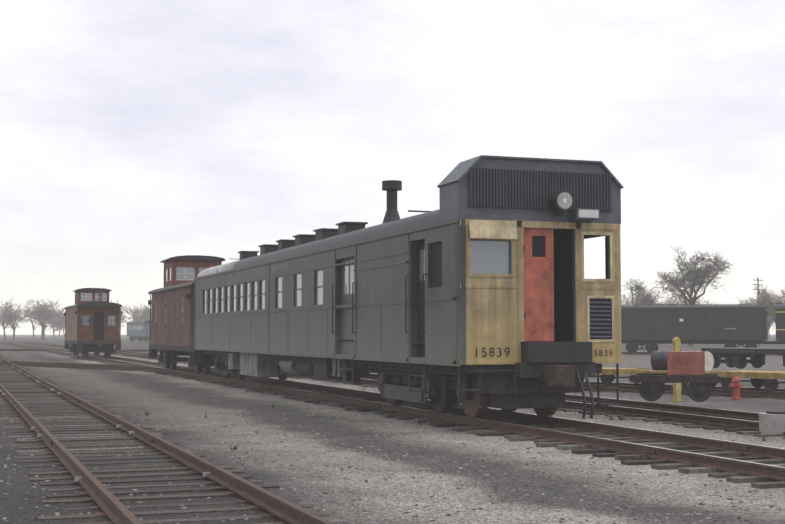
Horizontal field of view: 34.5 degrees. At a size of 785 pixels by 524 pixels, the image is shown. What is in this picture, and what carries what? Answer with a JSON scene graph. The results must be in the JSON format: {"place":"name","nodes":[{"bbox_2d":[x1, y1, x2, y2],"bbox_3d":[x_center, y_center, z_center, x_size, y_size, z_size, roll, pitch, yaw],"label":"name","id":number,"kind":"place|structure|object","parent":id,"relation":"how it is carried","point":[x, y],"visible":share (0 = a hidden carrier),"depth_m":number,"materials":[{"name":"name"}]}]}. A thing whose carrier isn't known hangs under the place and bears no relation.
{"place":"outdoors","nodes":[
{"label":"outdoors","id":0,"kind":"place"},
{"bbox_2d":[0,355,345,523],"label":"track","id":1,"kind":"structure","parent":0,"point":[115,509],"depth_m":16.05,"materials":[{"name":"brown wood"}]},
{"bbox_2d":[0,334,784,523],"bbox_3d":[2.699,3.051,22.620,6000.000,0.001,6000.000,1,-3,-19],"label":"ground","id":2,"kind":"structure","parent":0,"point":[127,394],"depth_m":17.34,"materials":[{"name":"grey gravel"}]},
{"bbox_2d":[0,298,18,338],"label":"tree","id":3,"kind":"object","parent":2,"relation":"on","point":[3,325],"visible":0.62,"depth_m":406.02,"materials":[{"name":"grey plant"}]},
{"bbox_2d":[0,304,27,333],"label":"tree","id":4,"kind":"object","parent":2,"relation":"on","point":[6,322],"visible":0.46,"depth_m":529.35,"materials":[{"name":"grey plant"}]},
{"bbox_2d":[1,302,31,339],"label":"tree","id":5,"kind":"object","parent":2,"relation":"on","point":[13,326],"visible":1,"depth_m":382.90,"materials":[{"name":"grey plant"}]},
{"bbox_2d":[20,301,56,337],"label":"tree","id":6,"kind":"object","parent":2,"relation":"on","point":[30,318],"visible":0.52,"depth_m":504.64,"materials":[{"name":"grey plant"}]},
{"bbox_2d":[24,299,61,339],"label":"tree","id":7,"kind":"object","parent":2,"relation":"on","point":[56,303],"visible":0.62,"depth_m":371.90,"materials":[{"name":"grey plant"}]},
{"bbox_2d":[32,300,61,339],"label":"tree","id":8,"kind":"object","parent":2,"relation":"on","point":[40,322],"visible":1,"depth_m":348.72,"materials":[{"name":"grey plant"}]},
{"bbox_2d":[39,304,64,337],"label":"tree","id":9,"kind":"object","parent":2,"relation":"on","point":[53,328],"visible":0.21,"depth_m":526.12,"materials":[{"name":"grey plant"}]},
{"bbox_2d":[46,307,64,337],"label":"tree","id":10,"kind":"object","parent":2,"relation":"on","point":[55,324],"visible":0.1,"depth_m":576.56,"materials":[{"name":"grey plant"}]},
{"bbox_2d":[49,310,64,337],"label":"tree","id":11,"kind":"object","parent":2,"relation":"on","point":[59,321],"visible":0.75,"depth_m":516.05,"materials":[{"name":"grey plant"}]},
{"bbox_2d":[121,305,126,325],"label":"tree","id":12,"kind":"object","parent":2,"relation":"on","point":[123,317],"visible":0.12,"depth_m":529.34,"materials":[{"name":"grey plant"}]},
{"bbox_2d":[122,300,149,321],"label":"tree","id":13,"kind":"object","parent":2,"relation":"on","point":[134,312],"visible":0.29,"depth_m":505.08,"materials":[{"name":"grey plant"}]},
{"bbox_2d":[127,320,149,341],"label":"coach","id":14,"kind":"object","parent":2,"relation":"on","point":[138,330],"visible":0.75,"depth_m":239.76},
{"bbox_2d":[129,306,151,338],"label":"tree","id":15,"kind":"object","parent":2,"relation":"on","point":[142,318],"visible":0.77,"depth_m":417.47,"materials":[{"name":"grey plant"}]},
{"bbox_2d":[134,305,151,320],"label":"tree","id":16,"kind":"object","parent":2,"relation":"on","point":[147,313],"visible":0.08,"depth_m":490.52,"materials":[{"name":"grey plant"}]},
{"bbox_2d":[0,349,777,354],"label":"freight track","id":17,"kind":"object","parent":2,"relation":"on","point":[638,353],"visible":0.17,"depth_m":126.49,"materials":[{"name":"metal"}]},
{"bbox_2d":[621,304,771,351],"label":"freight car","id":18,"kind":"object","parent":17,"relation":"on","point":[651,327],"visible":0.83,"depth_m":105.68,"materials":[{"name":"painted steel"},{"name":"iron"}]},
{"bbox_2d":[771,303,784,343],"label":"rail car","id":19,"kind":"object","parent":17,"relation":"on","point":[780,320],"visible":0.98,"depth_m":103.31,"materials":[{"name":"metal"}]},
{"bbox_2d":[0,341,784,488],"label":"track","id":20,"kind":"structure","parent":2,"relation":"on","point":[759,466],"depth_m":21.41,"materials":[{"name":"metal"}]},
{"bbox_2d":[63,288,122,357],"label":"caboose","id":21,"kind":"object","parent":20,"relation":"on","point":[92,319],"visible":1,"depth_m":85.66,"materials":[{"name":"red wood"}]},
{"bbox_2d":[148,255,235,374],"bbox_3d":[-8.003,2.133,53.356,3.160,5.000,12.300,1,-3,-19],"label":"caboose","id":22,"kind":"object","parent":20,"relation":"on","point":[172,302],"visible":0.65,"depth_m":54.24,"materials":[{"name":"red wood"}]},
{"bbox_2d":[194,155,623,418],"bbox_3d":[-1.371,1.080,34.379,3.334,4.950,26.560,1,-3,-19],"label":"railcar","id":23,"kind":"object","parent":20,"relation":"on","point":[476,294],"visible":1,"depth_m":23.34,"materials":[{"name":"grey metal"}]},
{"bbox_2d":[0,360,784,399],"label":"track","id":24,"kind":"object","parent":2,"relation":"on","point":[722,391],"visible":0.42,"depth_m":41.00,"materials":[{"name":"metal"}]},
{"bbox_2d":[582,367,648,384],"bbox_3d":[6.801,3.602,39.910,1.627,0.492,2.100,3,-4,-41],"label":"flat wagon","id":25,"kind":"object","parent":24,"relation":"on","point":[607,376],"visible":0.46,"depth_m":39.03,"materials":[{"name":"yellow metal"}]},
{"bbox_2d":[709,370,784,390],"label":"flat wagon","id":26,"kind":"object","parent":24,"relation":"on","point":[768,380],"visible":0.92,"depth_m":35.35,"materials":[{"name":"yellow metal"}]},
{"bbox_2d":[18,341,784,438],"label":"track","id":27,"kind":"structure","parent":2,"relation":"on","point":[742,422],"depth_m":26.67,"materials":[{"name":"metal"}]},
{"bbox_2d":[142,384,767,449],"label":"grass tufts","id":28,"kind":"object","parent":2,"relation":"on","point":[610,419],"visible":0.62,"depth_m":25.75,"materials":[{"name":"green plant"}]},
{"bbox_2d":[621,276,664,345],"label":"tree","id":29,"kind":"object","parent":2,"relation":"on","point":[646,299],"visible":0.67,"depth_m":190.12,"materials":[{"name":"grey plant"}]},
{"bbox_2d":[658,287,688,303],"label":"tree","id":30,"kind":"object","parent":2,"relation":"on","point":[671,302],"visible":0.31,"depth_m":230.84,"materials":[{"name":"grey plant"}]},
{"bbox_2d":[629,351,721,401],"bbox_3d":[6.766,2.711,30.169,2.100,1.164,1.627,-1,-3,14],"label":"rail cart","id":31,"kind":"object","parent":2,"relation":"on","point":[686,367],"visible":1,"depth_m":29.57,"materials":[{"name":"metal"}]},
{"bbox_2d":[634,351,716,387],"bbox_3d":[8.618,3.198,37.864,1.627,1.067,2.300,3,-4,-41],"label":"tank car","id":32,"kind":"object","parent":31,"relation":"on","point":[658,361],"visible":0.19,"depth_m":38.04,"materials":[{"name":"metal"}]},
{"bbox_2d":[672,337,681,401],"bbox_3d":[7.391,2.790,32.828,0.160,1.680,0.160,1,-3,-19],"label":"yellow post","id":33,"kind":"object","parent":2,"relation":"on","point":[676,343],"visible":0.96,"depth_m":32.77,"materials":[{"name":"yellow metal"}]},
{"bbox_2d":[651,246,735,345],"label":"tree","id":34,"kind":"object","parent":2,"relation":"on","point":[700,275],"visible":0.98,"depth_m":181.92,"materials":[{"name":"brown plant"}]},
{"bbox_2d":[697,297,717,303],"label":"tree","id":35,"kind":"object","parent":2,"relation":"on","point":[704,301],"visible":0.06,"depth_m":265.75,"materials":[{"name":"grey plant"}]},
{"bbox_2d":[728,375,741,399],"bbox_3d":[9.172,3.352,33.815,0.340,0.670,0.400,1,-3,-19],"label":"fire hydrant","id":36,"kind":"object","parent":2,"relation":"on","point":[735,385],"visible":1,"depth_m":33.74,"materials":[{"name":"red metal"}]},
{"bbox_2d":[701,348,784,368],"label":"rail car truck","id":37,"kind":"object","parent":2,"relation":"on","point":[735,357],"visible":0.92,"depth_m":57.84,"materials":[{"name":"black metal"}]},
{"bbox_2d":[736,292,773,321],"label":"tree","id":38,"kind":"object","parent":2,"relation":"on","point":[753,302],"visible":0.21,"depth_m":204.07,"materials":[{"name":"grey plant"}]},
{"bbox_2d":[753,277,762,345],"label":"utility pole","id":39,"kind":"object","parent":2,"relation":"on","point":[757,284],"visible":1,"depth_m":184.71,"materials":[{"name":"brown wood"}]},
{"bbox_2d":[586,269,782,297],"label":"pole wires","id":40,"kind":"object","parent":39,"relation":"attached to","point":[690,286],"visible":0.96,"depth_m":170.16,"materials":[{"name":"black metal"}]},
{"bbox_2d":[750,282,784,340],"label":"tree","id":41,"kind":"object","parent":2,"relation":"on","point":[771,316],"visible":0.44,"depth_m":218.44,"materials":[{"name":"grey plant"}]},
{"bbox_2d":[756,285,784,340],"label":"tree","id":42,"kind":"object","parent":2,"relation":"on","point":[782,291],"visible":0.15,"depth_m":235.48,"materials":[{"name":"grey plant"}]},
{"bbox_2d":[759,410,784,433],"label":"concrete block","id":43,"kind":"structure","parent":2,"relation":"on","point":[771,421],"depth_m":22.00,"materials":[{"name":"grey concrete"}]},
{"bbox_2d":[768,321,775,337],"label":"tree","id":44,"kind":"object","parent":2,"relation":"on","point":[771,325],"visible":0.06,"depth_m":496.47,"materials":[{"name":"grey plant"}]},
{"bbox_2d":[0,0,784,334],"label":"sky","id":45,"kind":"structure","parent":0,"point":[136,135],"materials":[{"name":"white"}]}
]}

